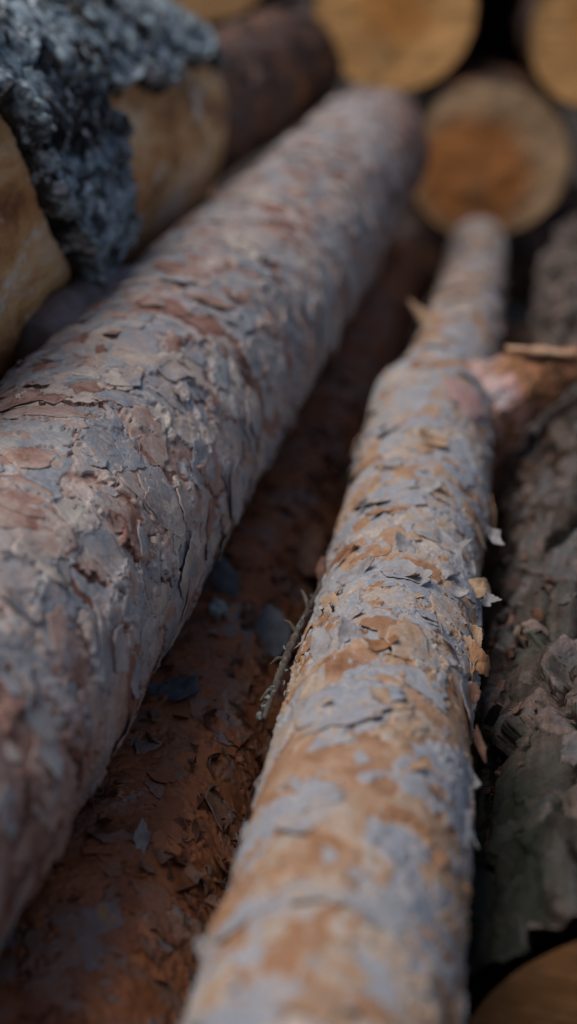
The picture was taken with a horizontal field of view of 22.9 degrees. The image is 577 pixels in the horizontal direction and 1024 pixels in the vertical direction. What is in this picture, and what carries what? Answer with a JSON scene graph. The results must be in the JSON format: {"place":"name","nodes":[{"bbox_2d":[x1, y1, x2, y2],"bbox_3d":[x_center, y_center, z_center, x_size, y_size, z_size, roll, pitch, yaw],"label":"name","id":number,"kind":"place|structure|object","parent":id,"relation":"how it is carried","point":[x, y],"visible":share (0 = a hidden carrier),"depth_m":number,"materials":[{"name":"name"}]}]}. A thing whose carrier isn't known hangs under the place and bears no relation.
{"place":"outdoors","nodes":[
{"label":"outdoors","id":0,"kind":"place"},
{"bbox_2d":[215,0,576,346],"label":"ground","id":1,"kind":"structure","parent":0,"point":[516,315],"depth_m":3.94,"materials":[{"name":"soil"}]},
{"bbox_2d":[208,182,576,308],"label":"pine log","id":2,"kind":"object","parent":1,"relation":"on","point":[422,236],"visible":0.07,"depth_m":1.90,"materials":[{"name":"wood"}]},
{"bbox_2d":[205,0,305,125],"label":"pine log","id":3,"kind":"object","parent":2,"relation":"on","point":[287,4],"visible":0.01,"depth_m":1.87,"materials":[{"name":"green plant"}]},
{"bbox_2d":[175,0,263,22],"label":"pine log","id":4,"kind":"object","parent":3,"relation":"on","point":[208,11],"visible":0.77,"depth_m":1.81,"materials":[{"name":"brown wood"}]},
{"bbox_2d":[412,14,573,236],"bbox_3d":[0.317,-0.700,2.393,0.216,0.209,1.302,2,24,5],"label":"pine log","id":5,"kind":"object","parent":2,"relation":"on","point":[502,155],"visible":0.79,"depth_m":1.80,"materials":[{"name":"brown wood"}]},
{"bbox_2d":[310,0,480,92],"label":"pine log","id":6,"kind":"object","parent":5,"relation":"on","point":[401,46],"visible":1,"depth_m":1.77,"materials":[{"name":"brown wood"}]},
{"bbox_2d":[479,0,576,108],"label":"pine log","id":7,"kind":"object","parent":5,"relation":"on","point":[542,39],"visible":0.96,"depth_m":1.81,"materials":[{"name":"brown wood"}]},
{"bbox_3d":[-0.017,0.097,1.142,0.140,0.139,1.348,4,24,9],"label":"pine log","id":8,"kind":"object","parent":1,"relation":"on","visible":0},
{"bbox_2d":[0,238,424,1023],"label":"pine log","id":9,"kind":"object","parent":8,"relation":"on","point":[104,930],"visible":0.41,"depth_m":0.65,"materials":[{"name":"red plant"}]},
{"bbox_2d":[133,818,151,854],"bbox_3d":[-0.061,0.138,0.598,0.008,0.009,0.020,0,24,0],"label":"bark chip","id":10,"kind":"object","parent":9,"relation":"on","point":[142,835],"visible":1,"depth_m":0.60,"materials":[{"name":"grey wood"}]},
{"bbox_2d":[147,674,199,702],"bbox_3d":[-0.058,0.087,0.707,0.029,0.011,0.018,0,24,0],"label":"bark chip","id":11,"kind":"object","parent":9,"relation":"on","point":[178,689],"visible":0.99,"depth_m":0.71,"materials":[{"name":"grey wood"}]},
{"bbox_2d":[0,85,430,950],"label":"pine log","id":12,"kind":"object","parent":9,"relation":"on","point":[152,399],"visible":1,"depth_m":0.70,"materials":[{"name":"wood"}]},
{"bbox_2d":[15,265,134,360],"bbox_3d":[-0.120,-0.125,0.863,0.037,0.039,0.151,6,24,14],"label":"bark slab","id":13,"kind":"object","parent":12,"relation":"on","point":[60,309],"depth_m":0.81,"materials":[{"name":"wood"}]},
{"bbox_2d":[0,0,226,381],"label":"torn log","id":14,"kind":"object","parent":12,"relation":"on","point":[113,115],"visible":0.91,"depth_m":0.86,"materials":[{"name":"brown wood"}]},
{"bbox_2d":[208,7,341,193],"bbox_3d":[-0.063,-0.461,1.580,0.138,0.146,0.366,8,30,19],"label":"pine log","id":15,"kind":"object","parent":12,"relation":"on","point":[279,71],"visible":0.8,"depth_m":1.56,"materials":[{"name":"brown wood"}]},
{"bbox_2d":[205,598,228,619],"bbox_3d":[-0.039,0.053,0.781,0.014,0.011,0.015,0,24,0],"label":"chip","id":16,"kind":"object","parent":9,"relation":"on","point":[217,608],"visible":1,"depth_m":0.78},
{"bbox_2d":[210,555,241,595],"bbox_3d":[-0.036,0.039,0.816,0.019,0.025,0.022,0,24,0],"label":"bark chip","id":17,"kind":"object","parent":9,"relation":"on","point":[225,579],"visible":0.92,"depth_m":0.81,"materials":[{"name":"grey wood"}]},
{"bbox_2d":[255,604,289,656],"bbox_3d":[-0.009,0.067,0.790,0.020,0.021,0.029,0,24,0],"label":"bark chip","id":18,"kind":"object","parent":9,"relation":"on","point":[272,628],"visible":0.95,"depth_m":0.79,"materials":[{"name":"grey wood"}]},
{"bbox_2d":[293,524,326,576],"bbox_3d":[0.012,0.026,0.879,0.024,0.024,0.039,0,24,0],"label":"bark chip","id":19,"kind":"object","parent":9,"relation":"on","point":[312,551],"visible":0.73,"depth_m":0.89,"materials":[{"name":"brown wood"}]},
{"bbox_2d":[470,325,530,772],"bbox_3d":[0.185,0.081,1.152,0.131,0.132,1.309,4,24,9],"label":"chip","id":20,"kind":"object","parent":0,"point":[516,335],"visible":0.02,"depth_m":1.27,"materials":[{"name":"plant"}]},
{"bbox_2d":[180,215,576,1023],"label":"pine log","id":21,"kind":"object","parent":20,"relation":"on","point":[348,895],"visible":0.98,"depth_m":0.55,"materials":[{"name":"wood"}]},
{"bbox_2d":[193,936,205,959],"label":"bark chip","id":22,"kind":"object","parent":21,"relation":"on","point":[199,943],"visible":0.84,"depth_m":0.47,"materials":[{"name":"beige wood"}]},
{"bbox_2d":[256,556,326,719],"bbox_3d":[0.002,0.055,0.669,0.014,0.011,0.166,5,24,11],"label":"twig","id":23,"kind":"object","parent":21,"relation":"on","point":[270,693],"visible":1,"depth_m":0.65,"materials":[{"name":"wood"}]},
{"bbox_2d":[409,298,437,328],"bbox_3d":[0.103,-0.153,1.119,0.020,0.028,0.024,-19,30,-36],"label":"bark chip","id":24,"kind":"object","parent":21,"relation":"on","point":[425,317],"visible":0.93,"depth_m":1.12,"materials":[{"name":"beige wood"}]},
{"bbox_2d":[463,214,576,1023],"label":"pine log","id":25,"kind":"object","parent":20,"relation":"on","point":[520,963],"visible":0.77,"depth_m":0.65,"materials":[{"name":"brown wood"}]},
{"bbox_2d":[56,301,564,916],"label":"bark litter","id":26,"kind":"object","parent":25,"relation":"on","point":[246,685],"visible":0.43,"depth_m":0.74,"materials":[{"name":"brown wood"}]}
]}

